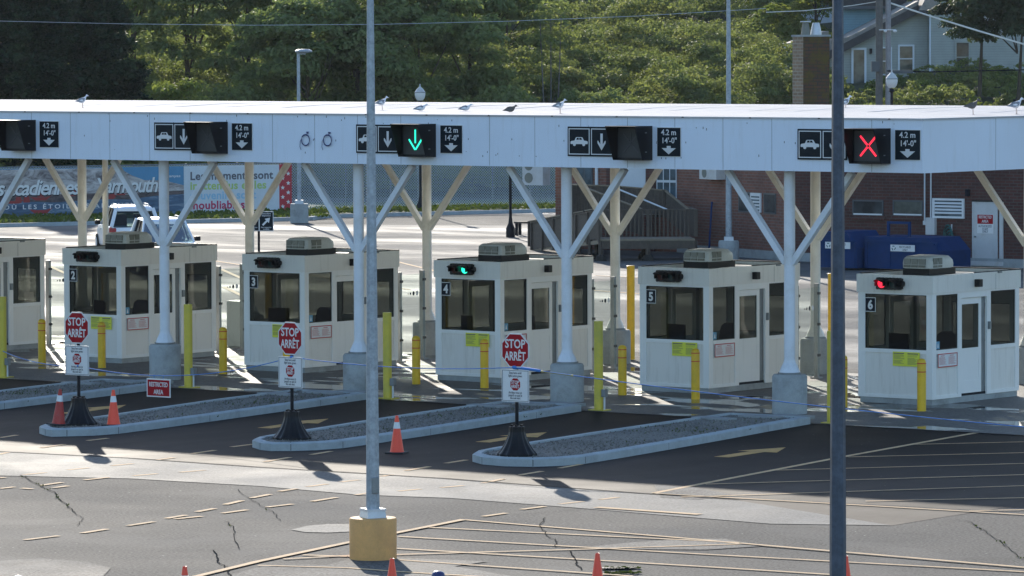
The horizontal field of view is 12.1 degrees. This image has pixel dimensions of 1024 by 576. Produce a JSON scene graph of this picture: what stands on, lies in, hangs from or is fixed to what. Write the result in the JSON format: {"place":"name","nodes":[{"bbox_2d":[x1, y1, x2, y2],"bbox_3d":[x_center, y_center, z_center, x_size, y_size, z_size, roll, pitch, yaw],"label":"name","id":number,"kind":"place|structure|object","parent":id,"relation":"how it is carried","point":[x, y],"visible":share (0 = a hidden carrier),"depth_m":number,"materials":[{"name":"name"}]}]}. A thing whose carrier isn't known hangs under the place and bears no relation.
{"place":"outdoors","nodes":[
{"label":"outdoors","id":0,"kind":"place"},
{"bbox_2d":[0,558,109,575],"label":"pavement","id":1,"kind":"structure","parent":0,"point":[38,567],"depth_m":70.06,"materials":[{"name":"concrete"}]},
{"bbox_2d":[0,198,554,222],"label":"verge","id":2,"kind":"structure","parent":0,"point":[342,204],"depth_m":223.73,"materials":[{"name":"green plant"}]},
{"bbox_2d":[232,564,509,575],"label":"pavement","id":3,"kind":"structure","parent":0,"point":[291,570],"depth_m":69.46,"materials":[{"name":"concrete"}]},
{"bbox_2d":[323,557,486,569],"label":"pavement","id":4,"kind":"structure","parent":0,"point":[399,563],"depth_m":70.53,"materials":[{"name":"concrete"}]},
{"bbox_2d":[349,0,396,560],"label":"lamp pole","id":5,"kind":"object","parent":4,"relation":"on","point":[372,531],"visible":0.99,"depth_m":70.99,"materials":[{"name":"metal"}]},
{"bbox_2d":[292,197,554,214],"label":"road","id":6,"kind":"structure","parent":0,"point":[469,198],"depth_m":233.17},
{"bbox_2d":[0,209,554,226],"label":"kerb","id":7,"kind":"structure","parent":6,"relation":"on","point":[274,218],"depth_m":206.13,"materials":[{"name":"concrete"}]},
{"bbox_2d":[0,452,885,524],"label":"pavement","id":8,"kind":"structure","parent":0,"point":[20,464],"depth_m":82.92,"materials":[{"name":"concrete"}]},
{"bbox_2d":[0,215,1023,575],"bbox_3d":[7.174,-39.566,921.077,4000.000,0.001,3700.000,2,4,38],"label":"ground","id":9,"kind":"structure","parent":0,"point":[160,545],"depth_m":74.76,"materials":[{"name":"asphalt"}]},
{"bbox_2d":[0,162,554,212],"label":"chain link fence","id":10,"kind":"object","parent":9,"relation":"on","point":[345,179],"visible":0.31,"depth_m":217.25,"materials":[{"name":"grey"}]},
{"bbox_2d":[0,166,183,216],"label":"banner","id":11,"kind":"object","parent":10,"relation":"attached to","point":[37,190],"visible":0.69,"depth_m":210.02,"materials":[{"name":"fabric"}]},
{"bbox_2d":[184,165,278,212],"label":"banner","id":12,"kind":"object","parent":10,"relation":"attached to","point":[213,196],"visible":0.7,"depth_m":213.27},
{"bbox_2d":[290,49,311,222],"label":"lamp pole","id":13,"kind":"object","parent":9,"relation":"on","point":[298,210],"visible":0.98,"depth_m":203.52,"materials":[{"name":"metal"}]},
{"bbox_2d":[2,383,1023,573],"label":"weeds","id":14,"kind":"object","parent":9,"relation":"on","point":[620,572],"visible":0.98,"depth_m":93.07,"materials":[{"name":"green plant"}]},
{"bbox_2d":[829,0,845,575],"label":"lamp pole","id":15,"kind":"object","parent":9,"relation":"on","point":[837,567],"visible":1,"depth_m":47.32,"materials":[{"name":"metal"}]},
{"bbox_2d":[871,0,882,104],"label":"utility pole","id":16,"kind":"object","parent":9,"relation":"on","point":[877,66],"visible":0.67,"depth_m":199.63,"materials":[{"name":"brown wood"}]},
{"bbox_2d":[879,0,912,104],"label":"utility pole","id":17,"kind":"object","parent":9,"relation":"on","point":[887,30],"visible":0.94,"depth_m":199.65,"materials":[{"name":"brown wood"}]},
{"bbox_2d":[0,378,1023,525],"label":"road","id":18,"kind":"structure","parent":0,"point":[682,466],"depth_m":88.78,"materials":[{"name":"asphalt"}]},
{"bbox_2d":[0,378,173,409],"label":"lane island","id":19,"kind":"structure","parent":18,"relation":"on","point":[69,388],"depth_m":104.33,"materials":[{"name":"concrete"}]},
{"bbox_2d":[39,389,365,436],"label":"lane island","id":20,"kind":"structure","parent":18,"relation":"on","point":[149,419],"depth_m":98.43,"materials":[{"name":"concrete"}]},
{"bbox_2d":[65,312,97,425],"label":"stop sign","id":21,"kind":"object","parent":20,"relation":"on","point":[77,333],"visible":1,"depth_m":94.89,"materials":[{"name":"red plastic"}]},
{"bbox_2d":[3,351,1023,426],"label":"blue rope","id":22,"kind":"object","parent":21,"relation":"attached to","point":[527,368],"visible":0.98,"depth_m":87.19,"materials":[{"name":"fabric"}]},
{"bbox_2d":[0,435,618,539],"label":"road marking","id":23,"kind":"object","parent":18,"relation":"on","point":[173,517],"visible":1,"depth_m":82.89,"materials":[{"name":"paint"}]},
{"bbox_2d":[252,401,585,450],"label":"lane island","id":24,"kind":"structure","parent":18,"relation":"on","point":[412,425],"depth_m":94.93,"materials":[{"name":"concrete"}]},
{"bbox_2d":[273,322,311,440],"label":"stop sign","id":25,"kind":"object","parent":24,"relation":"on","point":[291,428],"visible":1,"depth_m":91.24,"materials":[{"name":"red plastic"}]},
{"bbox_2d":[64,405,784,456],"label":"road marking","id":26,"kind":"object","parent":18,"relation":"on","point":[775,450],"visible":0.72,"depth_m":92.67,"materials":[{"name":"paint"}]},
{"bbox_2d":[0,451,1018,575],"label":"road surface cracks","id":27,"kind":"object","parent":18,"relation":"on","point":[365,473],"visible":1,"depth_m":81.64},
{"bbox_2d":[194,432,1023,575],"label":"road marking","id":28,"kind":"object","parent":18,"relation":"on","point":[280,556],"visible":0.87,"depth_m":73.61,"materials":[{"name":"paint"}]},
{"bbox_2d":[472,413,814,466],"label":"lane island","id":29,"kind":"structure","parent":18,"relation":"on","point":[592,447],"depth_m":91.08,"materials":[{"name":"concrete"}]},
{"bbox_2d":[497,333,536,456],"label":"stop sign","id":30,"kind":"object","parent":29,"relation":"on","point":[515,352],"visible":1,"depth_m":87.46,"materials":[{"name":"red plastic"}]},
{"bbox_2d":[0,224,1023,373],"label":"road","id":31,"kind":"structure","parent":0,"point":[453,241],"depth_m":147.80,"materials":[{"name":"asphalt"}]},
{"bbox_2d":[95,203,157,244],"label":"parked car","id":32,"kind":"object","parent":31,"relation":"on","point":[121,217],"visible":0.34,"depth_m":171.98,"materials":[{"name":"white metal"}]},
{"bbox_2d":[130,215,200,274],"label":"parked car","id":33,"kind":"object","parent":31,"relation":"on","point":[184,235],"visible":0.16,"depth_m":160.20,"materials":[{"name":"white metal"}]},
{"bbox_2d":[527,184,697,260],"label":"wooden ramp","id":34,"kind":"structure","parent":31,"relation":"on","point":[668,206],"depth_m":170.37,"materials":[{"name":"brown wood"}]},
{"bbox_2d":[627,265,634,359],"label":"yellow exit post","id":35,"kind":"object","parent":31,"relation":"on","point":[631,298],"visible":0.94,"depth_m":115.29,"materials":[{"name":"metal"}]},
{"bbox_2d":[718,0,738,259],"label":"lamp pole","id":36,"kind":"object","parent":31,"relation":"on","point":[730,243],"visible":0.74,"depth_m":166.56,"materials":[{"name":"metal"}]},
{"bbox_2d":[522,167,1023,267],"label":"brick building","id":37,"kind":"structure","parent":31,"relation":"on","point":[963,206],"depth_m":165.01,"materials":[{"name":"brick"}]},
{"bbox_2d":[791,21,830,104],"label":"brick chimney","id":38,"kind":"object","parent":37,"relation":"on","point":[810,64],"visible":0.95,"depth_m":171.51,"materials":[{"name":"brick"}]},
{"bbox_2d":[850,200,884,219],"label":"window","id":39,"kind":"structure","parent":37,"relation":"in","point":[874,209],"depth_m":164.83,"materials":[{"name":"glass"}]},
{"bbox_2d":[890,200,923,220],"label":"window","id":40,"kind":"structure","parent":37,"relation":"in","point":[901,209],"depth_m":163.85,"materials":[{"name":"glass"}]},
{"bbox_2d":[974,203,997,258],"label":"door","id":41,"kind":"structure","parent":37,"relation":"in","point":[985,214],"depth_m":161.92,"materials":[{"name":"grey metal"}]},
{"bbox_2d":[820,230,878,267],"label":"recycling bin","id":42,"kind":"object","parent":31,"relation":"on","point":[854,248],"visible":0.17,"depth_m":160.19,"materials":[{"name":"blue"}]},
{"bbox_2d":[864,221,970,268],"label":"recycling bin","id":43,"kind":"object","parent":31,"relation":"on","point":[888,251],"visible":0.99,"depth_m":159.30,"materials":[{"name":"blue"}]},
{"bbox_2d":[4,335,1023,434],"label":"pavement","id":44,"kind":"structure","parent":0,"point":[431,387],"depth_m":104.45,"materials":[{"name":"concrete"}]},
{"bbox_2d":[0,296,13,377],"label":"yellow lane post","id":45,"kind":"object","parent":44,"relation":"on","point":[5,361],"visible":1,"depth_m":109.96,"materials":[{"name":"metal"}]},
{"bbox_2d":[0,237,45,349],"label":"inspection booth","id":46,"kind":"object","parent":44,"relation":"on","point":[23,317],"visible":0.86,"depth_m":120.25,"materials":[{"name":"metal"}]},
{"bbox_2d":[45,260,76,344],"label":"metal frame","id":47,"kind":"object","parent":44,"relation":"on","point":[48,306],"visible":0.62,"depth_m":121.67,"materials":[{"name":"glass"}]},
{"bbox_2d":[62,231,216,362],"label":"inspection booth","id":48,"kind":"object","parent":44,"relation":"on","point":[130,337],"visible":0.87,"depth_m":115.62,"materials":[{"name":"white metal"}]},
{"bbox_2d":[153,268,175,343],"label":"door","id":49,"kind":"structure","parent":48,"relation":"in","point":[156,317],"depth_m":116.03,"materials":[{"name":"white metal"}]},
{"bbox_2d":[149,344,180,379],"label":"concrete pedestal","id":50,"kind":"object","parent":44,"relation":"on","point":[164,359],"visible":0.93,"depth_m":108.84,"materials":[{"name":"concrete"}]},
{"bbox_2d":[179,304,199,387],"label":"yellow lane post","id":51,"kind":"object","parent":44,"relation":"on","point":[189,370],"visible":0.91,"depth_m":106.47,"materials":[{"name":"metal"}]},
{"bbox_2d":[215,264,243,353],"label":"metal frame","id":52,"kind":"object","parent":44,"relation":"on","point":[219,303],"visible":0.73,"depth_m":118.18,"materials":[{"name":"metal"}]},
{"bbox_2d":[227,300,239,346],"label":"utility cabinet","id":53,"kind":"object","parent":44,"relation":"on","point":[233,323],"visible":0.5,"depth_m":120.79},
{"bbox_2d":[242,236,398,372],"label":"inspection booth","id":54,"kind":"object","parent":44,"relation":"on","point":[301,259],"visible":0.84,"depth_m":112.01,"materials":[{"name":"white metal"}]},
{"bbox_2d":[336,275,353,361],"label":"door","id":55,"kind":"structure","parent":54,"relation":"in","point":[344,329],"depth_m":112.22,"materials":[{"name":"white metal"}]},
{"bbox_2d":[343,353,365,390],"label":"concrete pedestal","id":56,"kind":"object","parent":44,"relation":"on","point":[354,377],"visible":0.66,"depth_m":105.28,"materials":[{"name":"concrete"}]},
{"bbox_2d":[378,312,399,398],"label":"yellow lane post","id":57,"kind":"object","parent":44,"relation":"on","point":[389,382],"visible":1,"depth_m":102.96,"materials":[{"name":"metal"}]},
{"bbox_2d":[397,270,428,362],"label":"glass screen","id":58,"kind":"object","parent":44,"relation":"on","point":[422,279],"visible":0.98,"depth_m":115.63,"materials":[{"name":"glass"}]},
{"bbox_2d":[0,99,1023,374],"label":"toll canopy","id":59,"kind":"object","parent":44,"relation":"on","point":[730,139],"visible":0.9,"depth_m":105.31,"materials":[{"name":"grey metal"}]},
{"bbox_2d":[0,120,35,150],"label":"lane signal","id":60,"kind":"object","parent":59,"relation":"attached to","point":[17,135],"visible":1,"depth_m":110.65,"materials":[{"name":"black plastic"}]},
{"bbox_2d":[39,121,59,147],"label":"clearance sign","id":61,"kind":"object","parent":59,"relation":"attached to","point":[48,134],"visible":1,"depth_m":110.34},
{"bbox_2d":[154,122,190,149],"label":"lane sign","id":62,"kind":"object","parent":59,"relation":"attached to","point":[169,136],"visible":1,"depth_m":108.04,"materials":[{"name":"metal"}]},
{"bbox_2d":[183,121,227,153],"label":"lane signal","id":63,"kind":"object","parent":59,"relation":"attached to","point":[207,137],"visible":1,"depth_m":107.06,"materials":[{"name":"black plastic"}]},
{"bbox_2d":[232,123,252,150],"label":"clearance sign","id":64,"kind":"object","parent":59,"relation":"attached to","point":[242,136],"visible":1,"depth_m":106.72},
{"bbox_2d":[356,124,396,152],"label":"lane sign","id":65,"kind":"object","parent":59,"relation":"attached to","point":[384,141],"visible":0.75,"depth_m":104.30,"materials":[{"name":"metal"}]},
{"bbox_2d":[390,124,435,156],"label":"lane signal","id":66,"kind":"object","parent":59,"relation":"attached to","point":[414,140],"visible":1,"depth_m":103.40,"materials":[{"name":"black plastic"}]},
{"bbox_2d":[440,125,462,153],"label":"clearance sign","id":67,"kind":"object","parent":59,"relation":"attached to","point":[451,139],"visible":1,"depth_m":103.07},
{"bbox_2d":[568,127,611,156],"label":"lane sign","id":68,"kind":"object","parent":59,"relation":"attached to","point":[587,141],"visible":1,"depth_m":100.80,"materials":[{"name":"metal"}]},
{"bbox_2d":[605,126,651,159],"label":"lane signal","id":69,"kind":"object","parent":59,"relation":"attached to","point":[630,142],"visible":1,"depth_m":99.86,"materials":[{"name":"black plastic"}]},
{"bbox_2d":[657,127,680,156],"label":"clearance sign","id":70,"kind":"object","parent":59,"relation":"attached to","point":[668,141],"visible":1,"depth_m":99.52,"materials":[{"name":"metal"}]},
{"bbox_2d":[797,129,846,159],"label":"lane sign","id":71,"kind":"object","parent":59,"relation":"attached to","point":[814,144],"visible":0.86,"depth_m":97.27,"materials":[{"name":"metal"}]},
{"bbox_2d":[844,128,890,163],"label":"lane signal","id":72,"kind":"object","parent":59,"relation":"attached to","point":[867,145],"visible":0.98,"depth_m":96.22,"materials":[{"name":"black plastic"}]},
{"bbox_2d":[895,129,920,160],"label":"clearance sign","id":73,"kind":"object","parent":59,"relation":"attached to","point":[907,144],"visible":1,"depth_m":95.90,"materials":[{"name":"metal"}]},
{"bbox_2d":[434,242,592,382],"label":"inspection booth","id":74,"kind":"object","parent":44,"relation":"on","point":[493,266],"visible":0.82,"depth_m":108.57,"materials":[{"name":"white metal"}]},
{"bbox_2d":[468,280,492,330],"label":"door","id":75,"kind":"structure","parent":74,"relation":"in","point":[471,284],"depth_m":109.86,"materials":[{"name":"metal"}]},
{"bbox_2d":[531,282,551,371],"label":"door","id":76,"kind":"structure","parent":74,"relation":"in","point":[541,339],"depth_m":108.84,"materials":[{"name":"white metal"}]},
{"bbox_2d":[550,363,583,401],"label":"concrete pedestal","id":77,"kind":"object","parent":44,"relation":"on","point":[564,388],"visible":0.94,"depth_m":101.78,"materials":[{"name":"concrete"}]},
{"bbox_2d":[588,321,610,410],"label":"yellow lane post","id":78,"kind":"object","parent":44,"relation":"on","point":[600,393],"visible":1,"depth_m":99.47,"materials":[{"name":"metal"}]},
{"bbox_2d":[590,276,617,371],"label":"glass screen","id":79,"kind":"object","parent":44,"relation":"on","point":[613,315],"visible":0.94,"depth_m":112.14,"materials":[{"name":"metal"}]},
{"bbox_2d":[603,329,630,363],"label":"concrete pedestal","id":80,"kind":"object","parent":44,"relation":"on","point":[623,337],"visible":0.6,"depth_m":113.73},
{"bbox_2d":[638,248,799,393],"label":"inspection booth","id":81,"kind":"object","parent":44,"relation":"on","point":[740,360],"visible":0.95,"depth_m":105.00,"materials":[{"name":"white metal"}]},
{"bbox_2d":[739,289,759,381],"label":"door","id":82,"kind":"structure","parent":81,"relation":"in","point":[749,348],"depth_m":105.31,"materials":[{"name":"white metal"}]},
{"bbox_2d":[772,374,806,414],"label":"concrete pedestal","id":83,"kind":"object","parent":44,"relation":"on","point":[789,388],"visible":0.96,"depth_m":98.26,"materials":[{"name":"concrete"}]},
{"bbox_2d":[798,283,822,378],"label":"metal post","id":84,"kind":"object","parent":44,"relation":"on","point":[815,307],"visible":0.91,"depth_m":108.61,"materials":[{"name":"metal"}]},
{"bbox_2d":[800,338,826,373],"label":"concrete pedestal","id":85,"kind":"object","parent":44,"relation":"on","point":[806,355],"visible":0.57,"depth_m":110.19,"materials":[{"name":"concrete"}]},
{"bbox_2d":[857,254,1020,405],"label":"inspection booth","id":86,"kind":"object","parent":44,"relation":"on","point":[981,365],"visible":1,"depth_m":101.53,"materials":[{"name":"white metal"}]},
{"bbox_2d":[961,297,980,393],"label":"door","id":87,"kind":"structure","parent":86,"relation":"in","point":[970,357],"depth_m":101.77,"materials":[{"name":"white metal"}]},
{"bbox_2d":[169,0,1023,197],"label":"hill","id":88,"kind":"structure","parent":0,"point":[861,85],"depth_m":243.99,"materials":[{"name":"plant"}]},
{"bbox_2d":[0,0,96,168],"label":"pine tree","id":89,"kind":"object","parent":88,"relation":"on","point":[32,54],"visible":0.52,"depth_m":241.66,"materials":[{"name":"green plant"}]},
{"bbox_2d":[60,0,155,161],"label":"pine tree","id":90,"kind":"object","parent":88,"relation":"on","point":[100,47],"visible":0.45,"depth_m":244.61,"materials":[{"name":"green plant"}]},
{"bbox_2d":[72,0,193,61],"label":"leafy tree","id":91,"kind":"object","parent":88,"relation":"on","point":[159,46],"visible":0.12,"depth_m":277.30,"materials":[{"name":"green plant"}]},
{"bbox_2d":[101,77,212,167],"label":"leafy tree","id":92,"kind":"object","parent":88,"relation":"on","point":[165,90],"visible":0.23,"depth_m":240.17,"materials":[{"name":"green plant"}]},
{"bbox_2d":[118,0,242,80],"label":"leafy tree","id":93,"kind":"object","parent":88,"relation":"on","point":[166,11],"visible":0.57,"depth_m":276.95,"materials":[{"name":"green plant"}]},
{"bbox_2d":[160,0,328,100],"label":"leafy tree","id":94,"kind":"object","parent":88,"relation":"on","point":[208,16],"visible":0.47,"depth_m":272.62,"materials":[{"name":"green plant"}]},
{"bbox_2d":[207,0,400,101],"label":"leafy tree","id":95,"kind":"object","parent":88,"relation":"on","point":[292,24],"visible":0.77,"depth_m":252.03,"materials":[{"name":"green plant"}]},
{"bbox_2d":[269,0,457,101],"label":"leafy tree","id":96,"kind":"object","parent":88,"relation":"on","point":[393,13],"visible":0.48,"depth_m":254.36,"materials":[{"name":"green plant"}]},
{"bbox_2d":[291,0,538,102],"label":"leafy tree","id":97,"kind":"object","parent":88,"relation":"on","point":[435,19],"visible":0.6,"depth_m":254.17,"materials":[{"name":"green plant"}]},
{"bbox_2d":[420,0,544,101],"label":"leafy tree","id":98,"kind":"object","parent":88,"relation":"on","point":[501,7],"visible":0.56,"depth_m":266.75,"materials":[{"name":"green plant"}]},
{"bbox_2d":[0,0,1023,193],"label":"hillside scrub","id":99,"kind":"object","parent":88,"relation":"on","point":[598,54],"visible":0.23,"depth_m":282.65,"materials":[{"name":"green plant"}]},
{"bbox_2d":[454,0,570,57],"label":"leafy tree","id":100,"kind":"object","parent":88,"relation":"on","point":[512,17],"visible":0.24,"depth_m":297.59,"materials":[{"name":"green plant"}]},
{"bbox_2d":[525,1,571,102],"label":"sapling","id":101,"kind":"object","parent":88,"relation":"on","point":[543,36],"visible":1,"depth_m":261.68,"materials":[{"name":"plant"}]},
{"bbox_2d":[536,0,574,102],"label":"sapling","id":102,"kind":"object","parent":88,"relation":"on","point":[556,33],"visible":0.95,"depth_m":263.62,"materials":[{"name":"plant"}]},
{"bbox_2d":[556,85,623,102],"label":"leafy bush","id":103,"kind":"object","parent":88,"relation":"on","point":[597,97],"visible":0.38,"depth_m":261.34,"materials":[{"name":"green plant"}]},
{"bbox_2d":[750,0,831,38],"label":"leafy tree","id":104,"kind":"object","parent":88,"relation":"on","point":[794,26],"visible":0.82,"depth_m":304.19,"materials":[{"name":"green plant"}]},
{"bbox_2d":[781,0,1023,82],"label":"clapboard house","id":105,"kind":"structure","parent":88,"relation":"on","point":[918,40],"depth_m":290.58,"materials":[{"name":"wood"}]},
{"bbox_2d":[851,48,866,82],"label":"door","id":106,"kind":"structure","parent":105,"relation":"in","point":[858,55],"depth_m":290.64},
{"bbox_2d":[927,0,1012,101],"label":"leafy tree","id":107,"kind":"object","parent":88,"relation":"on","point":[937,9],"visible":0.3,"depth_m":271.59,"materials":[{"name":"green plant"}]},
{"bbox_2d":[937,0,1023,100],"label":"leafy tree","id":108,"kind":"object","parent":88,"relation":"on","point":[1009,21],"visible":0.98,"depth_m":266.52,"materials":[{"name":"green plant"}]},
{"bbox_2d":[592,539,760,549],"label":"pavement","id":109,"kind":"structure","parent":0,"point":[675,544],"depth_m":72.97,"materials":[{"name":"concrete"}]},
{"bbox_2d":[655,485,730,499],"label":"pavement","id":110,"kind":"structure","parent":0,"point":[686,491],"depth_m":81.46,"materials":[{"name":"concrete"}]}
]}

